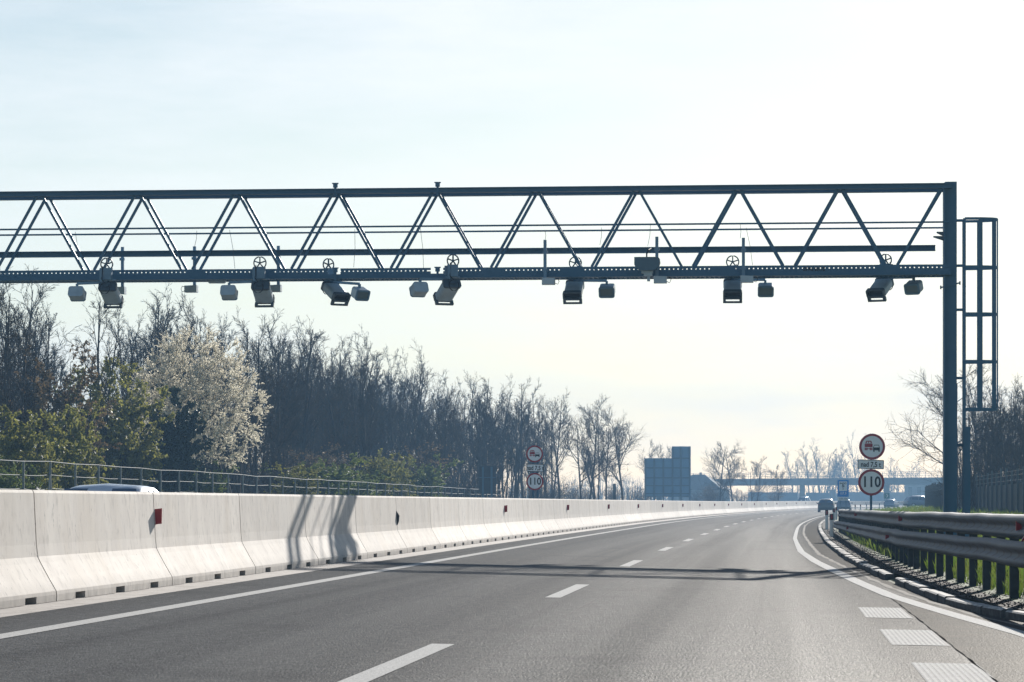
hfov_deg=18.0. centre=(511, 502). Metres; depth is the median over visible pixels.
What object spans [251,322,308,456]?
bare tree
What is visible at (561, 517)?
barrier segment
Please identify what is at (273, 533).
barrier segment
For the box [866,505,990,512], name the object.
grass
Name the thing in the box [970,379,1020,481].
bare tree
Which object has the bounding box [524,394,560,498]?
bare tree
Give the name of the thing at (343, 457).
bare shrub
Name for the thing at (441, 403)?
bare tree
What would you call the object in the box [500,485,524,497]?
bare shrub
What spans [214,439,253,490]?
bare shrub
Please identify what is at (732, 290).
toll camera
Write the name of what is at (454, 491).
bare shrub
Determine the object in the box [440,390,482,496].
bare tree
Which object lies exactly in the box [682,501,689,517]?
barrier segment
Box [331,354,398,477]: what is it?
bare tree
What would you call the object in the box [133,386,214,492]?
evergreen tree
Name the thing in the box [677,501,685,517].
barrier segment
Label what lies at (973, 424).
bare tree
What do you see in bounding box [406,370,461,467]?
bare tree
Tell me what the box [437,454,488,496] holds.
bare shrub
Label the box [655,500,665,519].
barrier segment
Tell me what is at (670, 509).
barrier segment
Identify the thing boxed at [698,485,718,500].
bare shrub
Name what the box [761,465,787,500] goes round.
bare tree
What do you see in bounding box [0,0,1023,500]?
sky
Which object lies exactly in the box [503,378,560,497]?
bare tree
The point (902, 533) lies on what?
guardrail
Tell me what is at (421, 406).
bare tree
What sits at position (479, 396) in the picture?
bare tree
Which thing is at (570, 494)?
bare shrub
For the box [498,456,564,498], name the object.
bare shrub
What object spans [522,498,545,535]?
barrier segment
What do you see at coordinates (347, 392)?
bare tree
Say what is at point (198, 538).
barrier segment
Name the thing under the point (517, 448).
bare tree
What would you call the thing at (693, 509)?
barrier segment
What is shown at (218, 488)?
green shrub
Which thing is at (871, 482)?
overtaking and speed sign
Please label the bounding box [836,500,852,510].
blue car
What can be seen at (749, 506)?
barrier segment
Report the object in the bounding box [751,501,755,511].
barrier segment
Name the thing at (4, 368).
bare tree
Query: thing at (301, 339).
bare tree
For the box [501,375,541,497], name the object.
bare tree
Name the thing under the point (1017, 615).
kerb
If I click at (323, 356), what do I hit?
bare tree
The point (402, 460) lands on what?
bare shrub
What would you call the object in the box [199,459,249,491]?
bare shrub
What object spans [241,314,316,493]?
bare tree
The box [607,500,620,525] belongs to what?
barrier segment
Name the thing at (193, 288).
antenna unit
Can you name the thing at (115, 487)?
silver car
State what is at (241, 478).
bare shrub
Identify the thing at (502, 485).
bare shrub
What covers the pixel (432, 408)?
bare tree
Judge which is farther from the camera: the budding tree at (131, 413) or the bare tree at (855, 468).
the bare tree at (855, 468)
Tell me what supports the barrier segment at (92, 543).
on the gutter
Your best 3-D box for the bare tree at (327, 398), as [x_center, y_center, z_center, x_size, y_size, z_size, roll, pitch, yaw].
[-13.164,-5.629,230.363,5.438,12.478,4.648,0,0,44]
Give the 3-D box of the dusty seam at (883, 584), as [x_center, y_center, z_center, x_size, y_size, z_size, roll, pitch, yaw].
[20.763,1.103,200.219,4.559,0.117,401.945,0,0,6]
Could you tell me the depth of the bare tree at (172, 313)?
211.01 m
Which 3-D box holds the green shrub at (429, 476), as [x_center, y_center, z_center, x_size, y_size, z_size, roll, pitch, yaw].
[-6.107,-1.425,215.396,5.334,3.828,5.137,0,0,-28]
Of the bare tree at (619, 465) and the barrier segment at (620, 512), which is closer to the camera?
the barrier segment at (620, 512)
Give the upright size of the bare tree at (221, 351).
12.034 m
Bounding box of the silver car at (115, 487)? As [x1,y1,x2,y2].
[64,483,157,491]
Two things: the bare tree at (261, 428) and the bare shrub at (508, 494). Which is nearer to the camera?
the bare tree at (261, 428)
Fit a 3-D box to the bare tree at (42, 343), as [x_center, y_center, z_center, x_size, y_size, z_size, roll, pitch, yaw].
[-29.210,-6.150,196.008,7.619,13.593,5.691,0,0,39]
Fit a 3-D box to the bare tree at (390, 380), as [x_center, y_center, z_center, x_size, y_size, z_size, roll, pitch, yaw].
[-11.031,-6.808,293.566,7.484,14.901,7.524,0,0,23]
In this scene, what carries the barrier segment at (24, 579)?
on the gutter
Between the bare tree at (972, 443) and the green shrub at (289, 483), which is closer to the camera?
the green shrub at (289, 483)
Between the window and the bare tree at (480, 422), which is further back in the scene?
the window
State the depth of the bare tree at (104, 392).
135.49 m
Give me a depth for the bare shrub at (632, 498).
410.01 m
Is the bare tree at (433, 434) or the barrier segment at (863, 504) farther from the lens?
the barrier segment at (863, 504)
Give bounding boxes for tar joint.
[891,598,997,681]
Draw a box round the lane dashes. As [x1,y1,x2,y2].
[338,511,815,681]
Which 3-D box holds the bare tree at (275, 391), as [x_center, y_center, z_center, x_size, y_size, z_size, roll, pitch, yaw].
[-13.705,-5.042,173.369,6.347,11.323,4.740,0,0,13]
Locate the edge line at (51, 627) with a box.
[0,509,808,638]
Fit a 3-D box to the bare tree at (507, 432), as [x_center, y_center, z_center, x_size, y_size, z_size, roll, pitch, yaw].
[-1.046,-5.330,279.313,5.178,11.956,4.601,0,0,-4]
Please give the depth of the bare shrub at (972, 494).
171.92 m
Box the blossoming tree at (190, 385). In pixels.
[122,325,273,492]
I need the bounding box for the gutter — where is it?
[0,507,890,616]
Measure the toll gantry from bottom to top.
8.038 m
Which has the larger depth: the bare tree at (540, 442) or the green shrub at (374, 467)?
the bare tree at (540, 442)
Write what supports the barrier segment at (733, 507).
on the gutter
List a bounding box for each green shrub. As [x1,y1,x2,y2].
[0,404,92,489]
[0,456,42,489]
[40,396,114,489]
[100,422,164,490]
[184,460,239,492]
[257,452,369,494]
[263,461,322,494]
[329,462,389,495]
[343,448,412,495]
[376,457,422,496]
[386,453,463,496]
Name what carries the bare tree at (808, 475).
on the ground at (963, 584)
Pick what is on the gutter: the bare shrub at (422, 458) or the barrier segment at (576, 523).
the barrier segment at (576, 523)
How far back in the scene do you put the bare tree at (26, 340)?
131.81 m
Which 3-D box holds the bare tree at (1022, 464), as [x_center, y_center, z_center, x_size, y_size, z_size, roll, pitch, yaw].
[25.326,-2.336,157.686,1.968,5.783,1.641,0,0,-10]
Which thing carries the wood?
on the ground at (963, 584)
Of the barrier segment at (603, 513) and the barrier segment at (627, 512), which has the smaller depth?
the barrier segment at (603, 513)
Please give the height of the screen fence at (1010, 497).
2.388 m
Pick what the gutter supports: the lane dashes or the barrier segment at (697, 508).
the barrier segment at (697, 508)
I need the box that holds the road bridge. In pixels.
[691,471,1010,500]
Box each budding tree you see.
[3,331,121,489]
[53,356,177,484]
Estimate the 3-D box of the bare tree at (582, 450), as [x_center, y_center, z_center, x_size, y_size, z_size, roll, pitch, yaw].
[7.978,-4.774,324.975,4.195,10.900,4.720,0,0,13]
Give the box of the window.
[917,487,920,495]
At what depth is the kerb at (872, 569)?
59.34 m
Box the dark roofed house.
[668,472,729,500]
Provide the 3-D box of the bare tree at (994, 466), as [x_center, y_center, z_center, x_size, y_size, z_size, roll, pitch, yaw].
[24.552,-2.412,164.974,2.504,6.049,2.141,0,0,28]
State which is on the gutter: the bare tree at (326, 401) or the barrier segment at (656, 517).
the barrier segment at (656, 517)
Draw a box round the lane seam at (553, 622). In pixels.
[442,530,728,681]
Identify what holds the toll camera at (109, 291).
attached to the toll gantry
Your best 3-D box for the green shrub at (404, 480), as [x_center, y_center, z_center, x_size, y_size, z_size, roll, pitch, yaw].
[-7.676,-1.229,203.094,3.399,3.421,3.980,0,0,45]
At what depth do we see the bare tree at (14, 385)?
149.26 m
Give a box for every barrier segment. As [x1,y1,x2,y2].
[0,489,55,608]
[32,490,171,600]
[152,492,254,584]
[236,493,317,573]
[303,495,366,564]
[351,495,406,557]
[395,496,439,552]
[429,497,467,547]
[458,497,491,544]
[482,498,511,540]
[503,498,529,538]
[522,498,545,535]
[539,499,559,533]
[553,499,572,531]
[566,499,583,530]
[578,499,594,528]
[589,499,603,527]
[599,500,612,526]
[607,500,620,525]
[616,500,627,524]
[623,500,634,523]
[630,500,641,522]
[637,500,647,521]
[644,500,653,521]
[650,500,659,520]
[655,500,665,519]
[662,501,670,519]
[667,501,675,518]
[672,501,680,518]
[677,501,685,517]
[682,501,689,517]
[687,501,693,516]
[691,501,697,516]
[695,501,701,516]
[699,501,705,515]
[703,501,709,515]
[707,501,712,514]
[710,501,716,514]
[714,501,719,514]
[718,501,723,514]
[721,501,726,513]
[725,501,730,513]
[728,501,733,513]
[731,501,736,513]
[735,501,739,512]
[738,501,743,512]
[741,501,746,512]
[744,501,749,512]
[747,501,752,511]
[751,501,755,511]
[754,501,758,511]
[757,501,761,511]
[760,501,764,511]
[763,501,767,510]
[856,501,861,507]
[861,501,865,507]
[872,501,876,507]
[876,501,881,507]
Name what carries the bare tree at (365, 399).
on the ground at (963, 584)
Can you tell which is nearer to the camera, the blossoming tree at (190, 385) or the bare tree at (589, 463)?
the blossoming tree at (190, 385)
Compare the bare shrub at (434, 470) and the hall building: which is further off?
the hall building
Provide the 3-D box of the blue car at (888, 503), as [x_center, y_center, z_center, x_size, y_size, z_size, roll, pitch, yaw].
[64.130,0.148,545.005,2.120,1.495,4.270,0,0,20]
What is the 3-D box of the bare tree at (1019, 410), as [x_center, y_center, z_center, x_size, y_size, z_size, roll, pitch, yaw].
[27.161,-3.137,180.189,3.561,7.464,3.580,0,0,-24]
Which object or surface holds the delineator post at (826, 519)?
on the verge edge
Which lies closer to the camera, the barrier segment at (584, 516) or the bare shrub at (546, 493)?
the barrier segment at (584, 516)
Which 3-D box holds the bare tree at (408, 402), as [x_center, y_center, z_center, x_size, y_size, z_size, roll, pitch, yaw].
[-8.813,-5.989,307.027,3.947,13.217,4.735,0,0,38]
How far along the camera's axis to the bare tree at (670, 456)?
450.06 m
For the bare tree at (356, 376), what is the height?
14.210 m
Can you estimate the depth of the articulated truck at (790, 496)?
899.24 m
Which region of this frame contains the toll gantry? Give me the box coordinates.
[0,182,997,536]
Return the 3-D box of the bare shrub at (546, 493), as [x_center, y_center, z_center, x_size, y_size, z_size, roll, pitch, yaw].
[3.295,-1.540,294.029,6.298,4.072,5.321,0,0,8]
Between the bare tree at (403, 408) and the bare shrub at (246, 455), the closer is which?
the bare shrub at (246, 455)
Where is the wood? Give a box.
[505,473,939,500]
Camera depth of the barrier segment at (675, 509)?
197.82 m
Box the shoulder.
[805,509,1023,624]
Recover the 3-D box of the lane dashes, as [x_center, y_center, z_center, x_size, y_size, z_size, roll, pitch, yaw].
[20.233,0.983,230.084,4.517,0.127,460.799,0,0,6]
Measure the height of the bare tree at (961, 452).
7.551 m
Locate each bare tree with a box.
[0,266,58,455]
[0,266,66,470]
[0,270,88,486]
[0,283,65,469]
[0,284,65,428]
[0,320,51,430]
[13,295,74,489]
[54,285,131,482]
[97,302,146,413]
[100,294,194,454]
[102,292,179,395]
[111,292,174,403]
[112,307,206,465]
[115,283,232,456]
[116,293,212,461]
[127,320,178,381]
[143,296,224,461]
[173,300,225,457]
[174,309,265,487]
[187,314,219,491]
[193,335,277,493]
[194,312,256,482]
[199,315,241,421]
[206,334,286,493]
[207,306,305,493]
[222,321,274,462]
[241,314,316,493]
[242,317,350,466]
[243,307,314,467]
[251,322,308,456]
[254,326,312,487]
[270,320,325,468]
[272,331,321,458]
[280,316,329,468]
[282,317,331,447]
[284,352,323,457]
[292,344,334,450]
[298,324,387,461]
[304,347,354,447]
[307,337,359,465]
[309,337,358,460]
[310,344,366,468]
[311,332,379,480]
[312,357,368,465]
[330,345,389,454]
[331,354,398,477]
[334,337,392,471]
[345,361,391,464]
[350,344,412,449]
[366,345,400,457]
[367,341,436,467]
[371,371,437,464]
[373,356,435,456]
[374,347,438,460]
[395,373,441,454]
[396,357,437,464]
[400,377,440,465]
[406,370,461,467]
[410,383,471,496]
[420,370,483,495]
[425,381,467,490]
[427,378,466,479]
[433,370,481,472]
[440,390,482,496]
[446,371,505,497]
[446,373,514,497]
[457,380,516,485]
[458,377,515,497]
[480,384,525,497]
[481,375,527,497]
[481,377,525,496]
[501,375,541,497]
[501,398,540,497]
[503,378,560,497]
[522,393,581,498]
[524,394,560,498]
[524,406,558,498]
[525,387,581,498]
[553,394,637,499]
[570,402,609,499]
[591,410,629,499]
[595,405,649,499]
[634,439,664,499]
[663,445,692,500]
[700,440,745,500]
[709,446,746,500]
[736,457,784,500]
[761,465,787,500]
[782,448,804,491]
[792,441,824,492]
[799,437,844,492]
[825,444,849,489]
[837,452,854,486]
[839,429,877,490]
[883,364,1009,507]
[884,455,899,491]
[896,458,921,491]
[942,409,973,483]
[957,385,998,484]
[958,371,992,469]
[960,386,993,484]
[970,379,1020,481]
[970,382,1022,484]
[972,400,1017,485]
[975,385,1023,483]
[979,385,1009,471]
[991,375,1023,475]
[994,374,1023,447]
[997,390,1023,475]
[1001,384,1021,455]
[1004,387,1023,440]
[1009,412,1023,482]
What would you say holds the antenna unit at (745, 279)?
attached to the toll gantry
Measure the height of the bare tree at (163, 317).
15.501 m
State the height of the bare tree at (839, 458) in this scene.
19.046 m
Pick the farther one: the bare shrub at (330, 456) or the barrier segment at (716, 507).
the barrier segment at (716, 507)
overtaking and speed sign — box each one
[526,445,543,498]
[858,434,884,509]
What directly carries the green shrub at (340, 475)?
on the ground at (963, 584)
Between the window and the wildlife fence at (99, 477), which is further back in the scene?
the window
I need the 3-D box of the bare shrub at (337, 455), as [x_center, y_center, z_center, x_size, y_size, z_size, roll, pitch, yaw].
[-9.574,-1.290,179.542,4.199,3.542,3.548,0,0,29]
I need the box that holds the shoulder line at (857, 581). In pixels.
[793,515,1023,636]
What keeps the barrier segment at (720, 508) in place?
on the gutter
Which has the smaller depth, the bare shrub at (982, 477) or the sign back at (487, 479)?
the bare shrub at (982, 477)
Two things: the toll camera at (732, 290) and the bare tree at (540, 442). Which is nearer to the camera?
the toll camera at (732, 290)
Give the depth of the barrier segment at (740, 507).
299.90 m
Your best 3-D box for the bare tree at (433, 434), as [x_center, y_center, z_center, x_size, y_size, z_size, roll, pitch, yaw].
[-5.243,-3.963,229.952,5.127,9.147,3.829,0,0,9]
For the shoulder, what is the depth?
65.05 m
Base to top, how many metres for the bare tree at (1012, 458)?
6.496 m
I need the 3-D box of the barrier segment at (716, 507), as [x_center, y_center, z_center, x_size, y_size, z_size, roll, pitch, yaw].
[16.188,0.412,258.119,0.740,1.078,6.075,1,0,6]
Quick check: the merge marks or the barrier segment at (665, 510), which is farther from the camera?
the barrier segment at (665, 510)
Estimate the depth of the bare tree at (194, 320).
201.09 m
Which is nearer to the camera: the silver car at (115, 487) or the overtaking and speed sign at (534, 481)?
the silver car at (115, 487)
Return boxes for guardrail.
[834,509,1023,597]
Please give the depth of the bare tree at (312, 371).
273.15 m
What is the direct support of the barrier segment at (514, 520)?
on the gutter
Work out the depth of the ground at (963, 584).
44.36 m
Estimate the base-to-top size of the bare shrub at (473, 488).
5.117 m
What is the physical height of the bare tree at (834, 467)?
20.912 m
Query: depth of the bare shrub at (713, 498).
449.86 m
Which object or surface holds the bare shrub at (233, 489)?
on the ground at (963, 584)
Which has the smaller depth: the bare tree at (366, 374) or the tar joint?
the tar joint
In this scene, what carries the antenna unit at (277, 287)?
attached to the toll gantry
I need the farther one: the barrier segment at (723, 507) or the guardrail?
the barrier segment at (723, 507)
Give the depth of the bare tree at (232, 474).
160.63 m
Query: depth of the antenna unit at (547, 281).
68.57 m
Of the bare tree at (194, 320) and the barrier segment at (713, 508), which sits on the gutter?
the barrier segment at (713, 508)
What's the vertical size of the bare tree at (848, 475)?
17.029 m
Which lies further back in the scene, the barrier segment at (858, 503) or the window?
the window
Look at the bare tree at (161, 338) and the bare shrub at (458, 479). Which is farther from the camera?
the bare shrub at (458, 479)
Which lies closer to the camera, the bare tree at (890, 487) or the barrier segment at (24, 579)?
the barrier segment at (24, 579)
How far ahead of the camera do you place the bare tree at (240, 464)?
153.63 m
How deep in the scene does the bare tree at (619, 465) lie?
330.02 m
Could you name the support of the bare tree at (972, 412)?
on the ground at (963, 584)
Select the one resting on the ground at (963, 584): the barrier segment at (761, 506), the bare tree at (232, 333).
the bare tree at (232, 333)
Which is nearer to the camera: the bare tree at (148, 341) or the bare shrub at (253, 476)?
the bare tree at (148, 341)
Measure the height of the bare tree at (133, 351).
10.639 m
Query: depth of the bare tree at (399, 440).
241.93 m
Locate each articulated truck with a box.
[748,492,806,500]
[806,493,837,500]
[849,492,892,500]
[889,492,904,500]
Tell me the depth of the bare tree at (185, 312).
183.80 m
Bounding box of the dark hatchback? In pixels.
[817,499,835,511]
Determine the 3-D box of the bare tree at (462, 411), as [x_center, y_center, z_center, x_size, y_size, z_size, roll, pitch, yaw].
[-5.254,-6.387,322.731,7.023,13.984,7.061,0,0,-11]
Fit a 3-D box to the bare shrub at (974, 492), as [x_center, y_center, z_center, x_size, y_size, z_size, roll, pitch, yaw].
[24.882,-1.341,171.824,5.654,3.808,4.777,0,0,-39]
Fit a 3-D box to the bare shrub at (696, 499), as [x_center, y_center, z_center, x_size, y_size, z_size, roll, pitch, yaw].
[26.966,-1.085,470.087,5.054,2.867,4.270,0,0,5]
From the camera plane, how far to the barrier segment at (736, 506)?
294.21 m
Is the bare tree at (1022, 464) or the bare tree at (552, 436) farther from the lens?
the bare tree at (552, 436)
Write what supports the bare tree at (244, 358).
on the ground at (963, 584)
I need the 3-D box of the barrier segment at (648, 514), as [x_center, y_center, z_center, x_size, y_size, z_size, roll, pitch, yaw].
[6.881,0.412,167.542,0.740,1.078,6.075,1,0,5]
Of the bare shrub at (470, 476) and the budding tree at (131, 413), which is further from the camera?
the bare shrub at (470, 476)
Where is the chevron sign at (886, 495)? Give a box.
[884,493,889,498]
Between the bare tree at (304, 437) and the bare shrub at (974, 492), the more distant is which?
the bare tree at (304, 437)
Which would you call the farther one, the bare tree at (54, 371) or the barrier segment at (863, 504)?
the barrier segment at (863, 504)
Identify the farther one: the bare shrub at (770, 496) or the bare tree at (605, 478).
the bare shrub at (770, 496)
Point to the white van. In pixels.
(804, 499)
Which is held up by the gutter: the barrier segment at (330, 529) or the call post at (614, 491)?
the barrier segment at (330, 529)
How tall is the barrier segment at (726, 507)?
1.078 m
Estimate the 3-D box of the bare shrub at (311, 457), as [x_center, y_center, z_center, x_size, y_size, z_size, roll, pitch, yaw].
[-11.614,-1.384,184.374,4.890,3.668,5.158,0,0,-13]
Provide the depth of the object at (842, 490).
270.00 m
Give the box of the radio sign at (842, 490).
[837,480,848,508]
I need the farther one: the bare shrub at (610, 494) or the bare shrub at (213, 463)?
the bare shrub at (610, 494)
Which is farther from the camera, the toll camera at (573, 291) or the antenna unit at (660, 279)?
the toll camera at (573, 291)
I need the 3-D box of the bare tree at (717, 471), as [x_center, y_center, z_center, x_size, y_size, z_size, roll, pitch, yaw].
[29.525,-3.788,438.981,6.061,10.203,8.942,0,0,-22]
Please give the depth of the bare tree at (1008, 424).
187.87 m
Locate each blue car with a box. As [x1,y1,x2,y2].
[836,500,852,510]
[884,499,898,507]
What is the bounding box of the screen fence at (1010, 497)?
[925,466,1023,512]
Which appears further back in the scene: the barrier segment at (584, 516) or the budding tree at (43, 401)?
the budding tree at (43, 401)
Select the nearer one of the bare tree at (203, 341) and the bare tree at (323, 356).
the bare tree at (203, 341)
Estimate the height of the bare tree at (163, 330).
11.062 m
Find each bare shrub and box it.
[196,425,249,483]
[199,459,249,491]
[204,444,284,493]
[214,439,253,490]
[227,424,260,486]
[228,454,264,493]
[233,457,266,493]
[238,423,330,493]
[246,444,313,493]
[277,450,332,474]
[281,442,346,476]
[295,435,362,468]
[305,450,368,479]
[311,452,357,474]
[348,442,432,492]
[374,431,414,456]
[386,442,454,496]
[411,451,465,496]
[433,458,481,496]
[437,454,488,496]
[443,445,512,497]
[458,458,503,496]
[475,465,516,497]
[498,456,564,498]
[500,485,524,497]
[525,466,575,498]
[542,483,575,498]
[547,479,584,498]
[563,484,600,498]
[600,485,624,499]
[616,483,643,499]
[628,487,651,499]
[685,486,704,500]
[694,475,730,500]
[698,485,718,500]
[714,491,737,500]
[724,489,748,500]
[766,490,782,500]
[902,440,1008,509]
[931,448,1017,509]
[957,456,1014,499]
[958,439,1020,485]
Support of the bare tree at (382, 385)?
on the ground at (963, 584)
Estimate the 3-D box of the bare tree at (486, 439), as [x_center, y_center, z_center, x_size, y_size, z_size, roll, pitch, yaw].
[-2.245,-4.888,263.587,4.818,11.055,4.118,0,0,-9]
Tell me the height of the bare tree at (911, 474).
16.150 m
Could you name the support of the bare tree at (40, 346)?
on the ground at (963, 584)
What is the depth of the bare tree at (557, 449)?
313.09 m
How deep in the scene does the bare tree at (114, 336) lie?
203.70 m
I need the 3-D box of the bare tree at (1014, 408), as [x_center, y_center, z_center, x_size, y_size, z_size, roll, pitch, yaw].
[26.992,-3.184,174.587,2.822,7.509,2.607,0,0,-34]
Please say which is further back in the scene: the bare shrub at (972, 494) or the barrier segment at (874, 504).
the barrier segment at (874, 504)
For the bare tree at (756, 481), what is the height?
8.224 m
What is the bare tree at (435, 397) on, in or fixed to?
on the ground at (963, 584)
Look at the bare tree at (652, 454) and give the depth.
429.49 m
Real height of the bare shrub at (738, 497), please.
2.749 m
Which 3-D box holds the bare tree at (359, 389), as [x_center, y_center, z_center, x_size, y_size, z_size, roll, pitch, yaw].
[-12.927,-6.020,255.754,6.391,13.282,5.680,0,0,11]
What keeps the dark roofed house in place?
on the ground at (963, 584)
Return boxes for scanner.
[634,248,659,280]
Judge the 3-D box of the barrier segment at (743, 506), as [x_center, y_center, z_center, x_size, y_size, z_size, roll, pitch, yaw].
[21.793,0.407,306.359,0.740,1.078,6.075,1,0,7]
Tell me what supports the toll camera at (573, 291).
attached to the toll gantry
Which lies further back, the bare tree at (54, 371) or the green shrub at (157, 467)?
the bare tree at (54, 371)
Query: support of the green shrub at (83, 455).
on the ground at (963, 584)
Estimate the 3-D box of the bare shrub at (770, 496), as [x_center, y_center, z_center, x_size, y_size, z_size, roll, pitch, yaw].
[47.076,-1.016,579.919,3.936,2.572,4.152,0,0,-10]
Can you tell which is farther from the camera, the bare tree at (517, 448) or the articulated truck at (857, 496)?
the articulated truck at (857, 496)
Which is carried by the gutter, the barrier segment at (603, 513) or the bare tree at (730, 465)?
the barrier segment at (603, 513)
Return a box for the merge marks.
[858,607,995,681]
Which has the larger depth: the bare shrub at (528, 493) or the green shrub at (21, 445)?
the bare shrub at (528, 493)
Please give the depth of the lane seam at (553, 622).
27.42 m
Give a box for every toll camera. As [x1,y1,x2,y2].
[68,258,123,307]
[220,256,274,307]
[321,258,370,305]
[409,254,461,305]
[562,257,614,303]
[723,255,773,302]
[866,254,922,301]
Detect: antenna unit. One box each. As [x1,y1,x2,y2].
[118,247,125,293]
[181,246,197,292]
[270,246,281,291]
[542,240,558,284]
[654,237,670,283]
[740,238,757,282]
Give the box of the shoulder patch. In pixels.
[893,599,1023,681]
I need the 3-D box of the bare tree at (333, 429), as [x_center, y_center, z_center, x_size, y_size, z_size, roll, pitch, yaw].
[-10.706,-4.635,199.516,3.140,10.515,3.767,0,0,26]
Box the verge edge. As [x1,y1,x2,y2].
[822,516,1023,609]
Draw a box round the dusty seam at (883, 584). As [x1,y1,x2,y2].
[802,517,1023,626]
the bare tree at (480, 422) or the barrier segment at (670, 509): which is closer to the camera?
the barrier segment at (670, 509)
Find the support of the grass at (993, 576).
on the ground at (963, 584)
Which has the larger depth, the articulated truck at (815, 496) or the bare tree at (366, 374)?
the articulated truck at (815, 496)
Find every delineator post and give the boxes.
[825,510,827,528]
[830,514,833,536]
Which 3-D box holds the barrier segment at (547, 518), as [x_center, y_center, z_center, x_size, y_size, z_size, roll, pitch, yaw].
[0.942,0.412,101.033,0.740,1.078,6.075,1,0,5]
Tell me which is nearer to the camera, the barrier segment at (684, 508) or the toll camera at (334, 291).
the toll camera at (334, 291)
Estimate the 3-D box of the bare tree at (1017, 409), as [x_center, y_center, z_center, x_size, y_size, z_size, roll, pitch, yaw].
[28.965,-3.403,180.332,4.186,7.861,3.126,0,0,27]
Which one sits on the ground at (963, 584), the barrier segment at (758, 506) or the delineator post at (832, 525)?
the delineator post at (832, 525)
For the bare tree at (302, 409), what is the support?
on the ground at (963, 584)
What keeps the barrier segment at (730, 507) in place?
on the gutter
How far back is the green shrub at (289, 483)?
157.08 m
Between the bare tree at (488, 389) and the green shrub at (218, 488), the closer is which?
the green shrub at (218, 488)
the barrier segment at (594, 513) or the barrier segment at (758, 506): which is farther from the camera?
the barrier segment at (758, 506)
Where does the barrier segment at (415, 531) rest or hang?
on the gutter
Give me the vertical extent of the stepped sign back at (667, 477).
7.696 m
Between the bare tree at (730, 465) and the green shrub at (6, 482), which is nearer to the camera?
the green shrub at (6, 482)
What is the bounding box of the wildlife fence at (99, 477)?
[0,460,502,497]
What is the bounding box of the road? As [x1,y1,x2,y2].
[0,507,972,681]
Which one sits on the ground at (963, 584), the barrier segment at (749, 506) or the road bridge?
the road bridge
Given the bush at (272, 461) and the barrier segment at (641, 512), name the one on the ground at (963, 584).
the bush at (272, 461)
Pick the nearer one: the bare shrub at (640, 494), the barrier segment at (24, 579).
the barrier segment at (24, 579)
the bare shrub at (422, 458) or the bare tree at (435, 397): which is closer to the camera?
the bare shrub at (422, 458)
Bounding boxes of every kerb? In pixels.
[818,515,894,579]
[895,577,1014,617]
[1005,610,1023,621]
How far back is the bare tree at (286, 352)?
205.26 m
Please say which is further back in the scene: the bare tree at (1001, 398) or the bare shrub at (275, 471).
the bare tree at (1001, 398)
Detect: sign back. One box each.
[479,466,495,497]
[644,446,690,500]
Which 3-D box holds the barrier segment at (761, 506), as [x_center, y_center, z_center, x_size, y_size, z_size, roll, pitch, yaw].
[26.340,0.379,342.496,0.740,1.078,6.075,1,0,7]
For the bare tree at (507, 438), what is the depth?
277.84 m
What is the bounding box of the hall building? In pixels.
[905,485,925,497]
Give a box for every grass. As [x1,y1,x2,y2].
[845,507,1023,598]
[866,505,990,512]
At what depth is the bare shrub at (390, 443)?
287.77 m
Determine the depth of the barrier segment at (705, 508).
239.79 m
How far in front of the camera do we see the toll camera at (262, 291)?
69.02 m
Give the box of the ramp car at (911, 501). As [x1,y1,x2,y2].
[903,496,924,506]
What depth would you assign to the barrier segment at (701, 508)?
233.82 m
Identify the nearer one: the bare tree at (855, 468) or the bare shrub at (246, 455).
the bare shrub at (246, 455)
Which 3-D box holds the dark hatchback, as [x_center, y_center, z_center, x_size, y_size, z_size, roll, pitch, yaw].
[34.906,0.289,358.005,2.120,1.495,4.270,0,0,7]
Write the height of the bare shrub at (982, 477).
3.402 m
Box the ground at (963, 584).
[822,506,1023,610]
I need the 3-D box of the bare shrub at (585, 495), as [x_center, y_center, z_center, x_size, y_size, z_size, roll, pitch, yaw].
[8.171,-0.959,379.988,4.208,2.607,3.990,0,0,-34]
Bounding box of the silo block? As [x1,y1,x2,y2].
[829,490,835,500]
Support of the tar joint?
on the road
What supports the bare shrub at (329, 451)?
on the ground at (963, 584)
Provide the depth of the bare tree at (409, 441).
236.75 m
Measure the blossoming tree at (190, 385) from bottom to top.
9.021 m
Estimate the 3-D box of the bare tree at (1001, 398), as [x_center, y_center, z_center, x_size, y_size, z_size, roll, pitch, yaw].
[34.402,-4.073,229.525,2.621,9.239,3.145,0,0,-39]
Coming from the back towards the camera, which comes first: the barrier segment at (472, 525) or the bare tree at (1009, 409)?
the bare tree at (1009, 409)
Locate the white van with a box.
[798,497,810,500]
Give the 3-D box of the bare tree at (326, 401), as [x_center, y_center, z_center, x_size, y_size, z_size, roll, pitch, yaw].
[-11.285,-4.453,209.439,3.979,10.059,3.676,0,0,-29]
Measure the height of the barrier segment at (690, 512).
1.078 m
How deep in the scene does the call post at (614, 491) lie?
329.90 m
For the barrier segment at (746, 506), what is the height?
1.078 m
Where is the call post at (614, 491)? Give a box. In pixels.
[613,484,615,499]
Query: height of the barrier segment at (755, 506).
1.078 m
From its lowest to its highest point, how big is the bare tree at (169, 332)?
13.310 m
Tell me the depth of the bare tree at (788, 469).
961.32 m

